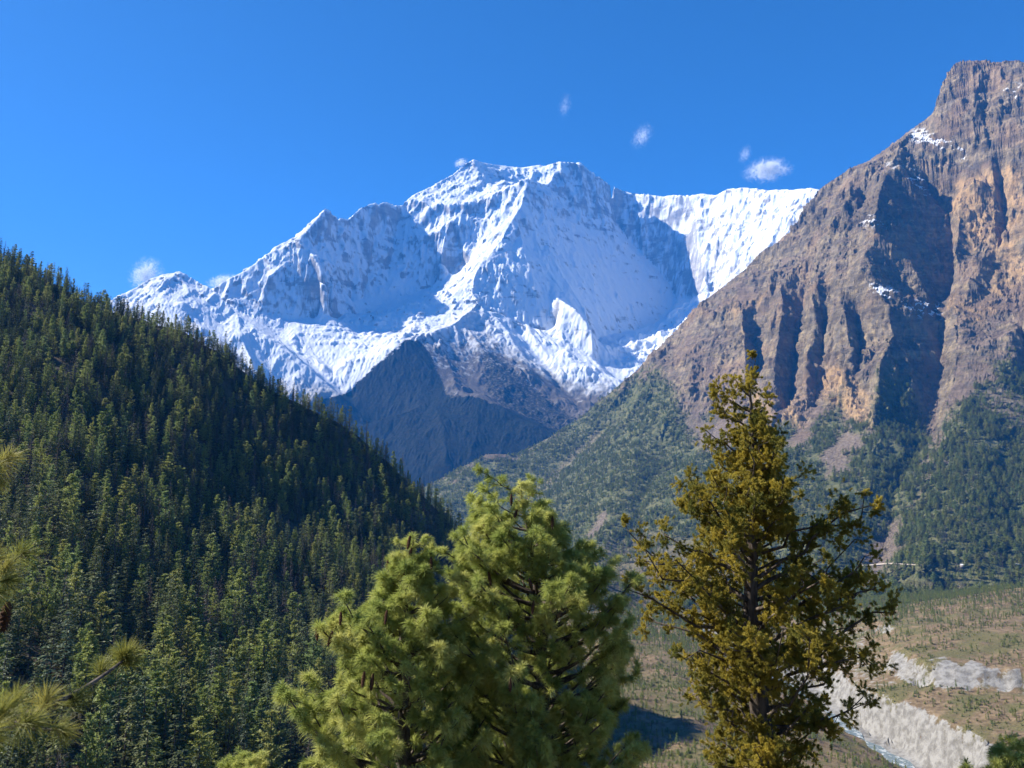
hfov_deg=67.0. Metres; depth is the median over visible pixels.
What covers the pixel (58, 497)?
fir tree
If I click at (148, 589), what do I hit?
fir tree
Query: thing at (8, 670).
fir tree
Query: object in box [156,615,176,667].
pine tree
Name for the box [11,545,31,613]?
fir tree
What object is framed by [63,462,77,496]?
fir tree
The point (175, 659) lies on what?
pine tree
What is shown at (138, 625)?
fir tree
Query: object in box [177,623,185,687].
bare tree
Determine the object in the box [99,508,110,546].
fir tree
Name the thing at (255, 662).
pine tree
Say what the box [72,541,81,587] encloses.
pine tree
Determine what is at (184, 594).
pine tree
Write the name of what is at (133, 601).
fir tree
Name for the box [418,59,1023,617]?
rocky mountain
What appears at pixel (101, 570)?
fir tree
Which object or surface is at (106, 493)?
pine tree
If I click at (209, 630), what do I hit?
bare tree
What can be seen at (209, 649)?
pine tree
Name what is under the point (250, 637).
pine tree
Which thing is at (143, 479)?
bare tree
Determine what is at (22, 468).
fir tree
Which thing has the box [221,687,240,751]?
fir tree
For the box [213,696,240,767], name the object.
pine tree
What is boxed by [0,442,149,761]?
pine tree
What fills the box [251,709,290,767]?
pine tree
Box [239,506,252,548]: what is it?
pine tree
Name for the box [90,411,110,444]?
pine tree
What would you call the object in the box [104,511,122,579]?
bare tree
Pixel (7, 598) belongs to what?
pine tree
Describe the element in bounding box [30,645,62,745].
fir tree
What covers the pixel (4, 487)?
bare tree
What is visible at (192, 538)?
pine tree
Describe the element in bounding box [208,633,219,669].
pine tree
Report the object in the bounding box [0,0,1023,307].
sky
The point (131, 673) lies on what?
pine tree
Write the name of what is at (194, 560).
fir tree
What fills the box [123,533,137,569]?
fir tree
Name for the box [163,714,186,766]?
fir tree
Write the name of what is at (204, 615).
bare tree
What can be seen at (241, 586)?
pine tree
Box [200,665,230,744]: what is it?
pine tree
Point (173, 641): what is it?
pine tree
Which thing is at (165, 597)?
fir tree
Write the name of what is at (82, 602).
fir tree
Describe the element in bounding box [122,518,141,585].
fir tree
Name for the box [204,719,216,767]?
fir tree
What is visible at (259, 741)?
fir tree
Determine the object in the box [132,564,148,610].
pine tree
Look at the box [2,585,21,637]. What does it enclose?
fir tree
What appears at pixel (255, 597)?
pine tree
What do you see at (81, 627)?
fir tree
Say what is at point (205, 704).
pine tree
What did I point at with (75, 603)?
fir tree
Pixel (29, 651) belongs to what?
fir tree
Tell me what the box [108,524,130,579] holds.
pine tree
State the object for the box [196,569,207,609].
pine tree
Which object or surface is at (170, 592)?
fir tree
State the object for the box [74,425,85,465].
fir tree
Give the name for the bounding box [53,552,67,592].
pine tree
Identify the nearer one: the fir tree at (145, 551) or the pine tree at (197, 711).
the pine tree at (197, 711)
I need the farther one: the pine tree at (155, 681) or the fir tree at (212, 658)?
the fir tree at (212, 658)
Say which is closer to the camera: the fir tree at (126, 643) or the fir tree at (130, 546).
the fir tree at (126, 643)
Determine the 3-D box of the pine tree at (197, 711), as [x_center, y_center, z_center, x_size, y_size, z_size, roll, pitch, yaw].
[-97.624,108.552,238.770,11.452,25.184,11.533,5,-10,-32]
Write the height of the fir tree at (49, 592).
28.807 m
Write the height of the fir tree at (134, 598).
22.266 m
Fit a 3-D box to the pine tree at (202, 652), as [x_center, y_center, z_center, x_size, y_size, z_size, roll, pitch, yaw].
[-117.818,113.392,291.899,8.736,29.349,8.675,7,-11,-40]
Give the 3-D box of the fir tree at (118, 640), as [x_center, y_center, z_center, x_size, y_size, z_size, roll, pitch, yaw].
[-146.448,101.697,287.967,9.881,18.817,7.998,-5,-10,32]
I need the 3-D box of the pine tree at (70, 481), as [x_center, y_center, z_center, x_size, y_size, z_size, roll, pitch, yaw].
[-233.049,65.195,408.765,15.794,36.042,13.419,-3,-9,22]
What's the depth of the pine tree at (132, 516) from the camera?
456.42 m
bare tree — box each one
[2,466,10,505]
[6,452,23,496]
[7,438,21,482]
[16,522,25,557]
[24,556,44,625]
[26,426,40,474]
[27,549,41,605]
[45,566,70,649]
[81,441,95,481]
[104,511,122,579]
[136,500,144,544]
[137,494,155,537]
[138,460,146,500]
[140,577,155,616]
[153,497,161,531]
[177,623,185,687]
[194,573,205,614]
[199,592,216,644]
[199,597,213,634]
[200,604,212,646]
[201,585,208,624]
[203,648,211,694]
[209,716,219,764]
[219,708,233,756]
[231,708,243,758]
[234,588,250,627]
[240,663,251,699]
[247,567,253,601]
[248,579,264,623]
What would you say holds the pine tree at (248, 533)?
on the hill
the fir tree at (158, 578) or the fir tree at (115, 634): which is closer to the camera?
the fir tree at (115, 634)
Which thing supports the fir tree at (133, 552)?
on the hill
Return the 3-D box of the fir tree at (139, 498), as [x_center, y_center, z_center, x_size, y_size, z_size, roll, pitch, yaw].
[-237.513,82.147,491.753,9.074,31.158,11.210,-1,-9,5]
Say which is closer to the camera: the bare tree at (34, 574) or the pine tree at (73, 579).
the pine tree at (73, 579)
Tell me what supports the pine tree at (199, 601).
on the hill
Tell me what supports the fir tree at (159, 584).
on the hill
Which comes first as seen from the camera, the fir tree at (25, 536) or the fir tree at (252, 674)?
the fir tree at (252, 674)
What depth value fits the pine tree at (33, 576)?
289.77 m
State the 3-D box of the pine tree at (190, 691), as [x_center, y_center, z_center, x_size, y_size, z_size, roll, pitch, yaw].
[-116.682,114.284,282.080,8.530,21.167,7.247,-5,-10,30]
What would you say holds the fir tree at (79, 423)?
on the hill
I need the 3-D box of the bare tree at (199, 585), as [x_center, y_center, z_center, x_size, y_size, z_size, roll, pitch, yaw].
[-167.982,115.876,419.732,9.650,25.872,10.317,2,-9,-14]
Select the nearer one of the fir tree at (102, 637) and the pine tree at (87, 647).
the pine tree at (87, 647)
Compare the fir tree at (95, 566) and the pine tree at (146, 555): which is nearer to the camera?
the fir tree at (95, 566)
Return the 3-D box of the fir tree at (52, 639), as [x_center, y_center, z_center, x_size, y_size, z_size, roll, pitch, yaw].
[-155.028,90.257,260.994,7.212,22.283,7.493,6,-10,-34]
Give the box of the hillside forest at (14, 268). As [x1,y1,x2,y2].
[0,238,587,767]
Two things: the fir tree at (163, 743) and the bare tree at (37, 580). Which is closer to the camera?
the fir tree at (163, 743)
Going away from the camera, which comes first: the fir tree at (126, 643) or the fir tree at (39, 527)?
the fir tree at (126, 643)
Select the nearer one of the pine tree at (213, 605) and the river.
the pine tree at (213, 605)
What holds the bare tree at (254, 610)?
on the hill
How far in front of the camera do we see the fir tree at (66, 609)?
271.16 m
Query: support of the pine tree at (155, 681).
on the hill
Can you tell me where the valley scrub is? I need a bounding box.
[553,581,1023,767]
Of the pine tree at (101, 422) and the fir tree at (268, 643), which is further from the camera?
the pine tree at (101, 422)
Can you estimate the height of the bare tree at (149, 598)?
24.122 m
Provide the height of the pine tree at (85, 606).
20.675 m
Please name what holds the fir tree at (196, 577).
on the hill
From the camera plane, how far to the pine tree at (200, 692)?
268.35 m
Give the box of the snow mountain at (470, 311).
[111,159,818,488]
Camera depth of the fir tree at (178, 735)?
232.89 m
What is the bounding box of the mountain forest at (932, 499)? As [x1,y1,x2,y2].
[415,346,1023,609]
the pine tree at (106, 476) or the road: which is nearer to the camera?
the pine tree at (106, 476)
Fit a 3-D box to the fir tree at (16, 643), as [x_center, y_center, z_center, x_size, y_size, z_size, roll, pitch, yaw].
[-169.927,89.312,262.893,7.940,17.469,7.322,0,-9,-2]
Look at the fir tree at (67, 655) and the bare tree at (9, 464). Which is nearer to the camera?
the fir tree at (67, 655)
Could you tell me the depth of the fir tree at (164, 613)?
317.96 m
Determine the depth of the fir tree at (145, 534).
434.00 m
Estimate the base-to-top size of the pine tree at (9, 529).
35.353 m
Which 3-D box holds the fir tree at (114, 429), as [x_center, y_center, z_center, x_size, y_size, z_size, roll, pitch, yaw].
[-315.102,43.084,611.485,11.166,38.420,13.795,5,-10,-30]
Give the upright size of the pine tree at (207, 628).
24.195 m
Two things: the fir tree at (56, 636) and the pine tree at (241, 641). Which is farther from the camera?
the pine tree at (241, 641)
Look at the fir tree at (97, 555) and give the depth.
376.08 m
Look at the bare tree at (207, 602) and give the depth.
397.81 m
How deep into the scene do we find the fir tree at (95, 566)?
343.17 m
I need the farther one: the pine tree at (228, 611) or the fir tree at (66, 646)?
the pine tree at (228, 611)
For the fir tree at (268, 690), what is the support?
on the hill
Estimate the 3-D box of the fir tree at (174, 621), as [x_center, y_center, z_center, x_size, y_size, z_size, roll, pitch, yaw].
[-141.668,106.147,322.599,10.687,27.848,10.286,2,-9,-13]
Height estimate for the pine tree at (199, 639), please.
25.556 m
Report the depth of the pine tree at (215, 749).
224.46 m
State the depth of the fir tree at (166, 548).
457.31 m
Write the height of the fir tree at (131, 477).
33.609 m
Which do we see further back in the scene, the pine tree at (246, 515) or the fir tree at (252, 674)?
the pine tree at (246, 515)
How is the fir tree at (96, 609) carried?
on the hill
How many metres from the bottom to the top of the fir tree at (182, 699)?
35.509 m
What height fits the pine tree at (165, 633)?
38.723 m
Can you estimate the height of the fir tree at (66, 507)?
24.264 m
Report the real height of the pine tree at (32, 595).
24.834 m
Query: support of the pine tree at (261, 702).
on the hill
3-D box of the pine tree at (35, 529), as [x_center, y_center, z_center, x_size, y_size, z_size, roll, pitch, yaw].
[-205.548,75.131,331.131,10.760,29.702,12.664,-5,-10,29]
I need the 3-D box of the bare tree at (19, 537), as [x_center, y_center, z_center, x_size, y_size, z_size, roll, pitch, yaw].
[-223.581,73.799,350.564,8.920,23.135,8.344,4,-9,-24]
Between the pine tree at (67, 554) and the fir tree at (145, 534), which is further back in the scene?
the fir tree at (145, 534)
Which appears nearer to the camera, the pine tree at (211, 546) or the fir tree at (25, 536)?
the fir tree at (25, 536)
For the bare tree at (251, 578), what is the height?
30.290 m
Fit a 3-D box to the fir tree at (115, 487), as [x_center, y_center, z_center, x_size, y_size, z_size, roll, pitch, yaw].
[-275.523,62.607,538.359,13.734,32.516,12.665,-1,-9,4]
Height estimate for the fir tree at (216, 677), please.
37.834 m
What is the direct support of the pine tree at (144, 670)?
on the hill
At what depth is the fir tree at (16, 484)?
427.27 m
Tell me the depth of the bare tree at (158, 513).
497.94 m
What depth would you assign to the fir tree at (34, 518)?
363.65 m
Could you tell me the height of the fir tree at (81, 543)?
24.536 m
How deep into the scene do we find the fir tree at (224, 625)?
392.20 m
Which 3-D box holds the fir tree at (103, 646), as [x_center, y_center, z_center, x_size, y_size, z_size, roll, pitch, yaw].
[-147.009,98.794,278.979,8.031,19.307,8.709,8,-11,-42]
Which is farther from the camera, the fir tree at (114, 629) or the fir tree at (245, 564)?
the fir tree at (245, 564)
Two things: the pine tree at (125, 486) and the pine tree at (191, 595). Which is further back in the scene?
the pine tree at (125, 486)
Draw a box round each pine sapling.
[216,746,269,767]
[958,733,1023,767]
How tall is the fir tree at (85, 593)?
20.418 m
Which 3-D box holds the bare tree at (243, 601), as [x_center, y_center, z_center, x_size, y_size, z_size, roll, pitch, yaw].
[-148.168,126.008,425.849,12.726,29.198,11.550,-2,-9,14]
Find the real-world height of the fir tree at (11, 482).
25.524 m
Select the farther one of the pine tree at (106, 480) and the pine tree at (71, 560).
the pine tree at (106, 480)
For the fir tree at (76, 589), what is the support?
on the hill
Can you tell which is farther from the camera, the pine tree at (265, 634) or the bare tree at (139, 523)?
the bare tree at (139, 523)
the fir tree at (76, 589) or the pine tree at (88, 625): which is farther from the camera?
the fir tree at (76, 589)
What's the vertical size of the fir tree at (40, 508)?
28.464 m
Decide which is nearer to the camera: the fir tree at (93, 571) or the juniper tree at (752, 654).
the juniper tree at (752, 654)
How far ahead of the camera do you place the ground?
941.52 m
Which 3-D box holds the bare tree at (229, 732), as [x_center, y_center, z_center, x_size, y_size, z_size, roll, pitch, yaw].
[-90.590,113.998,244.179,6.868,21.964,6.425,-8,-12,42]
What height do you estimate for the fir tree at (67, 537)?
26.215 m
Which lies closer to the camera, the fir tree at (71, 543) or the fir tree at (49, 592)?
the fir tree at (49, 592)
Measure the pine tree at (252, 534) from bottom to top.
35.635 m
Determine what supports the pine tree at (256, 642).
on the hill
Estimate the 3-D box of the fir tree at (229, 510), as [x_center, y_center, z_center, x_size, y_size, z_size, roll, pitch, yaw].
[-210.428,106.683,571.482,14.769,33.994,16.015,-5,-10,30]
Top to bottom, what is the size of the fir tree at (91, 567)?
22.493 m
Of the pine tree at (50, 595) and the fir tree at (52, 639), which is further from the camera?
the pine tree at (50, 595)
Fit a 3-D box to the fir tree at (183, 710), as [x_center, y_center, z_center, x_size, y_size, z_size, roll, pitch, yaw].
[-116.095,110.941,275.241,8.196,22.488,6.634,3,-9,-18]
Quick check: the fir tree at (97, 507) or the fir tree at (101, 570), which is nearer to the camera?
the fir tree at (101, 570)
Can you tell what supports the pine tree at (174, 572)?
on the hill
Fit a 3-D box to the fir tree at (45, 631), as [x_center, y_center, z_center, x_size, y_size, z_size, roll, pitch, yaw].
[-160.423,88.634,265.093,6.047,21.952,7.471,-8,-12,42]
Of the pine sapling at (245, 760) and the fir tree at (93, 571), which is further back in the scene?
the fir tree at (93, 571)
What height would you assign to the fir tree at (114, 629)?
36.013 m
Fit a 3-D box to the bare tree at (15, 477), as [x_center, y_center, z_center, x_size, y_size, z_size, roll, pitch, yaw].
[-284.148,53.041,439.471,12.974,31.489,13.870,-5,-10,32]
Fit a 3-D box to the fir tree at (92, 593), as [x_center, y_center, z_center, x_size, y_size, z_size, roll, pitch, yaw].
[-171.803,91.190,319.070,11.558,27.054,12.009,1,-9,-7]
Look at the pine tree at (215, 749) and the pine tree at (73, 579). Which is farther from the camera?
the pine tree at (73, 579)
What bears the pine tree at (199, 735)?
on the hill
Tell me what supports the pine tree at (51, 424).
on the hill
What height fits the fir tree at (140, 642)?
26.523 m
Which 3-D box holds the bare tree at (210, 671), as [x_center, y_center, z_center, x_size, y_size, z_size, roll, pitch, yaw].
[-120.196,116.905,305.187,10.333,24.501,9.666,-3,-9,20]
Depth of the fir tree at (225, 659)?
336.84 m
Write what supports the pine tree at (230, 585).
on the hill
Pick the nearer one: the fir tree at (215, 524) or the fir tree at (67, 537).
the fir tree at (67, 537)
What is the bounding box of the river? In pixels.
[702,629,914,767]
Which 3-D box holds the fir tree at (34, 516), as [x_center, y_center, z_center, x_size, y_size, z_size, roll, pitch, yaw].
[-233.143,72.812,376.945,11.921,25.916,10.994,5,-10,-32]
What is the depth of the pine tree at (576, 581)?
11.58 m
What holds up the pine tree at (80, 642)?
on the hill
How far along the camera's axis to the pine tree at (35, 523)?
351.74 m
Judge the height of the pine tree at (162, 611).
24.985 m
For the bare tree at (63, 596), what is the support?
on the hill
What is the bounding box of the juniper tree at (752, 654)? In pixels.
[620,349,904,767]
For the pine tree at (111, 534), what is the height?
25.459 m
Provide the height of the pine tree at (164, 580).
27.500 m
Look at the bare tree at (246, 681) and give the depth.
318.21 m
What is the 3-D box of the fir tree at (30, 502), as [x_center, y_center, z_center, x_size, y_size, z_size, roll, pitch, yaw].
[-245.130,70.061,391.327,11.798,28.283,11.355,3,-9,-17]
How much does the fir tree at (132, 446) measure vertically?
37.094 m
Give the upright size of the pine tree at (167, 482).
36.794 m
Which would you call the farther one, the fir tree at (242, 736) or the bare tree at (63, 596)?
the bare tree at (63, 596)
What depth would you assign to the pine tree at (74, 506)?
396.16 m
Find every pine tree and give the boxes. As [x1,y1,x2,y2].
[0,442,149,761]
[0,520,17,575]
[0,572,16,629]
[9,562,23,612]
[14,560,45,624]
[20,581,42,643]
[22,524,47,576]
[28,521,40,554]
[30,483,47,530]
[33,566,57,635]
[42,464,56,510]
[44,414,59,448]
[45,579,65,627]
[50,539,69,579]
[51,561,88,648]
[52,473,84,530]
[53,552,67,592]
[55,552,88,610]
[57,544,72,603]
[60,493,81,549]
[64,651,94,723]
[67,408,80,455]
[67,627,86,685]
[70,630,105,728]
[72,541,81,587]
[74,622,99,688]
[76,640,106,711]
[77,596,91,630]
[84,591,114,663]
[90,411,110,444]
[92,659,140,745]
[95,479,110,514]
[97,470,113,503]
[97,503,110,536]
[98,486,113,520]
[101,524,117,568]
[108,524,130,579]
[113,477,133,513]
[113,664,141,732]
[123,504,140,542]
[130,649,151,710]
[131,671,173,765]
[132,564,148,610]
[134,545,154,594]
[136,658,172,738]
[140,622,179,711]
[150,606,173,651]
[151,573,171,616]
[152,671,172,740]
[156,490,175,541]
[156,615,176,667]
[160,633,184,688]
[161,452,176,494]
[162,570,185,619]
[165,650,190,727]
[171,578,185,619]
[176,616,198,672]
[178,715,216,767]
[179,584,189,624]
[179,693,209,767]
[183,585,197,641]
[183,667,198,720]
[185,528,198,572]
[185,633,210,683]
[189,644,207,701]
[190,597,209,643]
[190,686,213,757]
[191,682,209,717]
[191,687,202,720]
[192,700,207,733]
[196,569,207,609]
[200,635,210,685]
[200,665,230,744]
[201,533,222,591]
[201,623,212,672]
[203,730,222,767]
[205,588,218,634]
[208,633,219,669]
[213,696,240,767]
[215,671,251,757]
[217,599,236,664]
[222,638,246,690]
[223,567,238,605]
[225,567,249,625]
[232,582,246,622]
[234,625,248,684]
[236,681,268,754]
[237,530,256,568]
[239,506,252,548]
[239,629,260,678]
[243,618,280,697]
[243,652,262,701]
[247,576,270,630]
[249,524,258,563]
[249,634,266,692]
[249,697,270,753]
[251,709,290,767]
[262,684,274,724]
[271,531,497,767]
[425,462,652,767]
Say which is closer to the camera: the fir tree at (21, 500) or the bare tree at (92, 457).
the fir tree at (21, 500)
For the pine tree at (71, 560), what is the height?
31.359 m
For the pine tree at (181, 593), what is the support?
on the hill
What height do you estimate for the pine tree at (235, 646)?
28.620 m
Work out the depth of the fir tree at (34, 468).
436.46 m
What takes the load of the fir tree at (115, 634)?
on the hill
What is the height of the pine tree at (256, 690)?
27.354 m
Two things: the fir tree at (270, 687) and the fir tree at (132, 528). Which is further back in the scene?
the fir tree at (132, 528)
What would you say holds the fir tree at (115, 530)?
on the hill
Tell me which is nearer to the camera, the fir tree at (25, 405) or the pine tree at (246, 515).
the fir tree at (25, 405)
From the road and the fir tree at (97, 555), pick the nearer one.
the fir tree at (97, 555)
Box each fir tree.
[0,633,18,712]
[1,497,12,542]
[1,609,24,673]
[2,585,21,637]
[3,401,14,447]
[4,620,21,665]
[7,463,19,503]
[7,603,28,672]
[10,467,20,507]
[10,484,27,541]
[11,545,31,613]
[13,616,40,677]
[15,397,29,438]
[15,447,26,490]
[16,494,36,541]
[17,512,30,555]
[20,559,55,629]
[21,507,45,557]
[23,507,40,544]
[23,657,48,748]
[24,473,36,511]
[24,494,45,540]
[25,463,36,502]
[25,660,39,707]
[27,477,47,528]
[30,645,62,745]
[32,609,54,667]
[36,511,47,556]
[38,509,49,554]
[44,617,61,676]
[45,476,62,521]
[45,610,62,659]
[47,489,66,534]
[48,589,79,668]
[49,612,75,696]
[52,609,79,678]
[57,514,74,550]
[58,581,83,628]
[59,493,72,531]
[61,567,81,635]
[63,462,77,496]
[63,486,83,532]
[64,522,83,569]
[68,418,86,457]
[69,577,96,661]
[72,613,85,656]
[73,527,86,570]
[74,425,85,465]
[80,577,90,618]
[82,547,108,602]
[83,486,104,536]
[84,547,99,587]
[84,551,100,597]
[85,597,103,652]
[86,572,107,627]
[91,538,106,580]
[91,540,110,595]
[92,443,108,482]
[95,630,112,680]
[96,506,118,557]
[96,614,122,713]
[96,621,108,663]
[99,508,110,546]
[99,648,117,689]
[102,567,127,635]
[108,414,118,458]
[109,451,124,492]
[109,621,120,665]
[110,579,128,623]
[111,513,119,553]
[112,634,132,688]
[113,631,123,672]
[119,527,139,582]
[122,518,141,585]
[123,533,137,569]
[123,582,145,628]
[123,640,143,705]
[126,475,137,517]
[126,588,138,632]
[127,431,139,470]
[127,613,142,660]
[128,520,142,552]
[129,545,147,594]
[135,485,150,524]
[135,488,145,529]
[136,528,152,568]
[137,537,150,578]
[139,563,155,614]
[141,589,164,644]
[145,634,155,682]
[147,685,184,767]
[148,603,171,660]
[149,588,177,630]
[151,534,165,597]
[151,577,163,633]
[152,575,184,640]
[153,564,162,602]
[159,659,198,767]
[161,499,174,546]
[162,530,172,568]
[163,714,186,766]
[166,574,176,625]
[167,713,192,767]
[169,604,178,657]
[172,590,182,646]
[175,565,184,600]
[177,616,188,656]
[179,663,192,720]
[188,534,198,580]
[189,557,204,603]
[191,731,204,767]
[198,519,210,560]
[199,647,220,718]
[203,508,223,552]
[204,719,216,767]
[205,641,231,744]
[208,623,220,661]
[214,657,246,738]
[218,505,233,545]
[218,607,232,641]
[219,642,229,680]
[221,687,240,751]
[231,692,250,764]
[233,720,250,767]
[234,598,249,645]
[236,536,254,580]
[239,668,255,724]
[240,647,258,690]
[244,666,262,727]
[245,587,258,628]
[249,710,266,766]
[252,673,273,738]
[257,667,270,720]
[260,677,273,727]
[262,609,273,649]
[262,623,270,667]
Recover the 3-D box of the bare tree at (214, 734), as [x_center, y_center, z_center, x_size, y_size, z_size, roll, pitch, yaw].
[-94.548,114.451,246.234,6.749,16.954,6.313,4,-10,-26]
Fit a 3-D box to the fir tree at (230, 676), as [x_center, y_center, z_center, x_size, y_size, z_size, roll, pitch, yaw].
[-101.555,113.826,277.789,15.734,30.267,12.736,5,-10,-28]
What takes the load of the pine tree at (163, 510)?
on the hill
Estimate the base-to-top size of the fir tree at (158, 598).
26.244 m
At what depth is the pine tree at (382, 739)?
10.79 m
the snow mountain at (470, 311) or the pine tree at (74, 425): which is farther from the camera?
the snow mountain at (470, 311)
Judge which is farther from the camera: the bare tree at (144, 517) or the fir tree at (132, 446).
the fir tree at (132, 446)
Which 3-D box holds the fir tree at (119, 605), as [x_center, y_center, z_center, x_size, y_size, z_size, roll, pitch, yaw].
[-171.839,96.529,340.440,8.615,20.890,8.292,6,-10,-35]
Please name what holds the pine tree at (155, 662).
on the hill
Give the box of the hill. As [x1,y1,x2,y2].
[0,261,612,767]
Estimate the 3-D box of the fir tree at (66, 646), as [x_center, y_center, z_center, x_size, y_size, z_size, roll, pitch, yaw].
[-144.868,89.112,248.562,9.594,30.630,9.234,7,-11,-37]
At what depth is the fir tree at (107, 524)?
420.98 m
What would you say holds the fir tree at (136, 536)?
on the hill
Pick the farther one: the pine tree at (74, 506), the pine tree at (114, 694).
the pine tree at (74, 506)
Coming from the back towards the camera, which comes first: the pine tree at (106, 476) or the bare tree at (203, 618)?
the pine tree at (106, 476)
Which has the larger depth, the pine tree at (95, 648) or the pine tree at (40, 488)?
the pine tree at (40, 488)
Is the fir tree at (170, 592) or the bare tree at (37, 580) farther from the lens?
the fir tree at (170, 592)
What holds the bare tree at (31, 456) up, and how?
on the hill
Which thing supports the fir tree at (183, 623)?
on the hill
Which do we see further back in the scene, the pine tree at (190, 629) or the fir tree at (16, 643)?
the pine tree at (190, 629)
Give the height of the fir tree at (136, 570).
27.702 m
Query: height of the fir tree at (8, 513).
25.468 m
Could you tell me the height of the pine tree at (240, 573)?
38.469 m
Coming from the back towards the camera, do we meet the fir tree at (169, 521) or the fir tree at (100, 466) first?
the fir tree at (100, 466)
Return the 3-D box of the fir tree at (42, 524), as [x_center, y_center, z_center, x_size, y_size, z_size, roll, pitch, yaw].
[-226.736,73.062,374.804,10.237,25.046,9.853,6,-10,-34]
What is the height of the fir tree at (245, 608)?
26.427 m
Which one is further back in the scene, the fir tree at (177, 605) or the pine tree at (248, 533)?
the pine tree at (248, 533)
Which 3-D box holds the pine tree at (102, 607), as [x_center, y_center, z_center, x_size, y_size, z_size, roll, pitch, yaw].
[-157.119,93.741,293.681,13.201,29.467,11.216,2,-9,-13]
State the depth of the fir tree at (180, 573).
394.35 m
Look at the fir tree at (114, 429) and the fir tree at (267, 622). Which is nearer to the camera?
the fir tree at (267, 622)
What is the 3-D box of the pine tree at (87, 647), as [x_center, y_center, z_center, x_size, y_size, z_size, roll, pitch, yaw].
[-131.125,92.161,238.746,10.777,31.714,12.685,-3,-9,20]
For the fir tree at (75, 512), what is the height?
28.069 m
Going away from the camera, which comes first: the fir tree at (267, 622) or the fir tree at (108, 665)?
the fir tree at (108, 665)
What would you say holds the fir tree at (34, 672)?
on the hill
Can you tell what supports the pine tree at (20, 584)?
on the hill
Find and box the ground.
[549,587,1023,767]
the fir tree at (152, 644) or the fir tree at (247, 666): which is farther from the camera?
the fir tree at (247, 666)
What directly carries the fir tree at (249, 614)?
on the hill
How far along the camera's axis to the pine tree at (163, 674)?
242.50 m
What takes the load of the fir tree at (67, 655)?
on the hill
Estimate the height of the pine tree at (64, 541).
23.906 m
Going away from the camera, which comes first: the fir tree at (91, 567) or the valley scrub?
the fir tree at (91, 567)
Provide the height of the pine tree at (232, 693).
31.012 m
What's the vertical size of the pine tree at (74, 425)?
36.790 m
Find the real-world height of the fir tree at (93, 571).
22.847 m
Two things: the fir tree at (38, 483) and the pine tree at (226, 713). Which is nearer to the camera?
the pine tree at (226, 713)
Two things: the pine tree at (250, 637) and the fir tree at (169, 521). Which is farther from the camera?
the fir tree at (169, 521)
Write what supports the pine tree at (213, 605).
on the hill
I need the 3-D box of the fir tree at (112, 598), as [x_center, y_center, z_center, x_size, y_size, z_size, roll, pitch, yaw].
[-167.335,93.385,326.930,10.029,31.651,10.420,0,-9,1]
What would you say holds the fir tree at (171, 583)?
on the hill
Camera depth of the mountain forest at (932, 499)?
2867.99 m
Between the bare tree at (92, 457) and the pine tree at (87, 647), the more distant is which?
the bare tree at (92, 457)
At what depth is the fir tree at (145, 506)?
504.28 m
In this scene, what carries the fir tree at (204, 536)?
on the hill
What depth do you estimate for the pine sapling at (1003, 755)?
12.35 m
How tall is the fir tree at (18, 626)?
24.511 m
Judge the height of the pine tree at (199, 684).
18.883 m
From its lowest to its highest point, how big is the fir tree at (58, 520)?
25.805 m
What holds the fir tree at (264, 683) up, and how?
on the hill
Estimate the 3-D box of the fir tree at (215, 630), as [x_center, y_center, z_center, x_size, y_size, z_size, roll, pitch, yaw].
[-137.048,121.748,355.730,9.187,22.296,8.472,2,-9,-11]
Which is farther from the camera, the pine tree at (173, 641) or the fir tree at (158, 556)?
the fir tree at (158, 556)
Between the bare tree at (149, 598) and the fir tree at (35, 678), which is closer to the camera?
the fir tree at (35, 678)
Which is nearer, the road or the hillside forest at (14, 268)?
the hillside forest at (14, 268)
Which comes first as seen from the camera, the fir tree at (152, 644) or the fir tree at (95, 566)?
the fir tree at (152, 644)
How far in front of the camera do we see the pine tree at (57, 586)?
304.39 m
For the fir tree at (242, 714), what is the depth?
236.91 m
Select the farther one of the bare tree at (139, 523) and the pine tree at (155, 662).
the bare tree at (139, 523)
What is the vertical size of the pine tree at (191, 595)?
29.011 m
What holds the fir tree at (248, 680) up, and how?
on the hill
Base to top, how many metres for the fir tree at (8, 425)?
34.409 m
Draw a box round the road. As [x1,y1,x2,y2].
[862,563,929,565]
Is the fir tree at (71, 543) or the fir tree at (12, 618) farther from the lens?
the fir tree at (71, 543)
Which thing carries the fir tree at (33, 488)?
on the hill
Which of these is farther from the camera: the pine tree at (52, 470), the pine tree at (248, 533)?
the pine tree at (248, 533)
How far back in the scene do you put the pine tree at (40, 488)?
398.96 m

